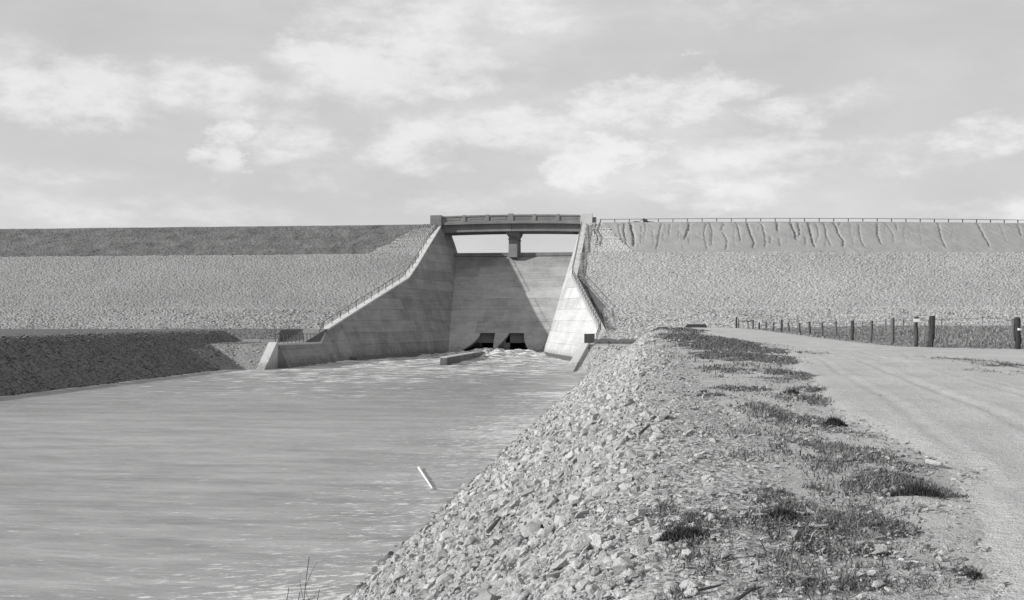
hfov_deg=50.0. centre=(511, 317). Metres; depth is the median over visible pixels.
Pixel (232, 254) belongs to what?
crest road
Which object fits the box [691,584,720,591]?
stick
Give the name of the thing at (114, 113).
sky
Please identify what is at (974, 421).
road
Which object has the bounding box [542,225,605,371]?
wing wall
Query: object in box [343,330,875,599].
river bank
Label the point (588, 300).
handrail
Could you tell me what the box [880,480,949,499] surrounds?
weed clump
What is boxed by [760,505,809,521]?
weed clump
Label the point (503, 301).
spillway weir
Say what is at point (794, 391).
weed clump
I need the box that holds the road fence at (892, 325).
[752,317,917,346]
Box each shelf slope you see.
[188,329,324,369]
[575,328,843,371]
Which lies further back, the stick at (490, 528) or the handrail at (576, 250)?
the handrail at (576, 250)
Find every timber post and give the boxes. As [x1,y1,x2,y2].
[927,316,934,346]
[1011,317,1021,348]
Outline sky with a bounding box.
[0,0,1023,252]
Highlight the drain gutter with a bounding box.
[593,223,601,246]
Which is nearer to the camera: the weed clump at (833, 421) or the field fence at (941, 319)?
the weed clump at (833, 421)
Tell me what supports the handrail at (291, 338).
on the wing wall at (409, 315)
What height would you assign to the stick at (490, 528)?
0.074 m
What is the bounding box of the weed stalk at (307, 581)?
[299,559,316,599]
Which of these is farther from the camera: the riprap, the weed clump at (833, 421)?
the riprap
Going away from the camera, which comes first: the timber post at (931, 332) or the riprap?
the timber post at (931, 332)
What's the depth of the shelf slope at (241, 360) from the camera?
114.13 m
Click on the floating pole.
(423, 474)
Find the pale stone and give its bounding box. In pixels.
[620,596,638,599]
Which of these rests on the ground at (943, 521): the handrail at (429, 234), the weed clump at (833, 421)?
the weed clump at (833, 421)
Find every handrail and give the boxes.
[275,334,310,342]
[323,247,421,328]
[423,223,435,245]
[572,222,581,273]
[573,270,600,329]
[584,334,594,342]
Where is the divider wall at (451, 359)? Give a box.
[440,352,483,364]
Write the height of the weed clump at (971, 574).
0.079 m
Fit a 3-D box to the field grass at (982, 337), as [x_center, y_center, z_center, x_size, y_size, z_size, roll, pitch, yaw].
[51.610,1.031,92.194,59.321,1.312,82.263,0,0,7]
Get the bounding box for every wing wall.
[256,226,481,369]
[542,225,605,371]
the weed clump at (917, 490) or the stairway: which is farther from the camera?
the stairway
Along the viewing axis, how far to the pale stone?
6.66 m
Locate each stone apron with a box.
[369,224,435,253]
[582,222,632,251]
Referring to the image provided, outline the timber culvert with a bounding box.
[685,324,706,327]
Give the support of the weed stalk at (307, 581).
on the river bank at (562, 487)
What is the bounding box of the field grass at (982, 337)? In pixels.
[748,323,1023,348]
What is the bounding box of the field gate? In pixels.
[735,317,753,327]
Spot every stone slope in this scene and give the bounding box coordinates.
[0,253,417,328]
[577,251,1023,341]
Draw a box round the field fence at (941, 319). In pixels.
[862,318,997,326]
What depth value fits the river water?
38.53 m
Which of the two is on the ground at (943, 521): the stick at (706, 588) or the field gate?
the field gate
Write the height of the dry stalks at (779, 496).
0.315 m
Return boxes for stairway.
[577,224,612,329]
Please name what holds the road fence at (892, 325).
on the ground at (943, 521)
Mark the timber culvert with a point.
(696, 325)
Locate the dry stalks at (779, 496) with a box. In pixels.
[629,367,931,599]
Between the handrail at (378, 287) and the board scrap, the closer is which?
the board scrap
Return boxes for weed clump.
[659,523,708,541]
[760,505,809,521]
[783,388,799,393]
[821,414,847,427]
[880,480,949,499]
[955,568,983,579]
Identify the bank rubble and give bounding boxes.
[0,329,260,395]
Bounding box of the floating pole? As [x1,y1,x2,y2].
[417,466,432,489]
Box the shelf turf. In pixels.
[592,339,633,342]
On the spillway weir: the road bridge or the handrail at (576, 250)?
the road bridge
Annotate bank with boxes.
[0,328,326,395]
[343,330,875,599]
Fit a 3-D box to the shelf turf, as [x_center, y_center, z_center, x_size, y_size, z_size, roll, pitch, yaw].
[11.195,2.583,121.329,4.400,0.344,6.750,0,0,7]
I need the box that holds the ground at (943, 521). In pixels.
[636,327,995,599]
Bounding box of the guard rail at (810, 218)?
[600,218,1017,222]
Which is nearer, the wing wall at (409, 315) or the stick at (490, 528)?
the stick at (490, 528)
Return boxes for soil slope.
[0,224,422,256]
[601,221,1023,252]
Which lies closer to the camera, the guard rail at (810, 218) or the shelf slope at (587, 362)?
the shelf slope at (587, 362)
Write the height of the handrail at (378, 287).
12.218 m
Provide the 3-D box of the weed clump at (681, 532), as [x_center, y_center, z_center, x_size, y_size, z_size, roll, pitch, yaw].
[1.298,1.579,8.188,0.405,0.129,0.385,0,0,7]
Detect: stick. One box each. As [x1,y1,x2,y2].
[486,516,501,533]
[638,424,649,434]
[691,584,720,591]
[734,586,759,599]
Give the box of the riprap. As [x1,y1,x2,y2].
[155,309,1023,369]
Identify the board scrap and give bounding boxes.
[925,459,942,465]
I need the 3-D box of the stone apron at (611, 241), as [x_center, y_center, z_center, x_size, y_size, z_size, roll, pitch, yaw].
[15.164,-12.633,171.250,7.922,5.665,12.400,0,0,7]
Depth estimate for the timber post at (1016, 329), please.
53.91 m
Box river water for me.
[0,348,588,599]
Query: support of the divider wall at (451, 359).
in the river water
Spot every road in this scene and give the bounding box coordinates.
[1,233,413,256]
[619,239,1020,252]
[682,327,1023,599]
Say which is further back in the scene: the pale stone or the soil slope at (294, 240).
the soil slope at (294, 240)
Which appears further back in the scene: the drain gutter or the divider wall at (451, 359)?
the drain gutter
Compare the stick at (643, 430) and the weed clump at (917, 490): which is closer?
the weed clump at (917, 490)
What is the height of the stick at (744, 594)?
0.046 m
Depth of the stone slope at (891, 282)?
149.46 m
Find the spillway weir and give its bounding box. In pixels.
[449,252,572,351]
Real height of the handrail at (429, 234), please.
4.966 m
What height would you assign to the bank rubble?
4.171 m
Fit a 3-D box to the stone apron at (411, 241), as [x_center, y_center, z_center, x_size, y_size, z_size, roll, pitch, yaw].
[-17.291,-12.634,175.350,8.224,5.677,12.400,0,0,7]
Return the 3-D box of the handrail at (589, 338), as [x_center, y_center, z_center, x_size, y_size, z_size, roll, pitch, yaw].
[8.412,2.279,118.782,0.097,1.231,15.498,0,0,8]
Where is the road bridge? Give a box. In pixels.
[430,213,595,257]
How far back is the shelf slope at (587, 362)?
109.27 m

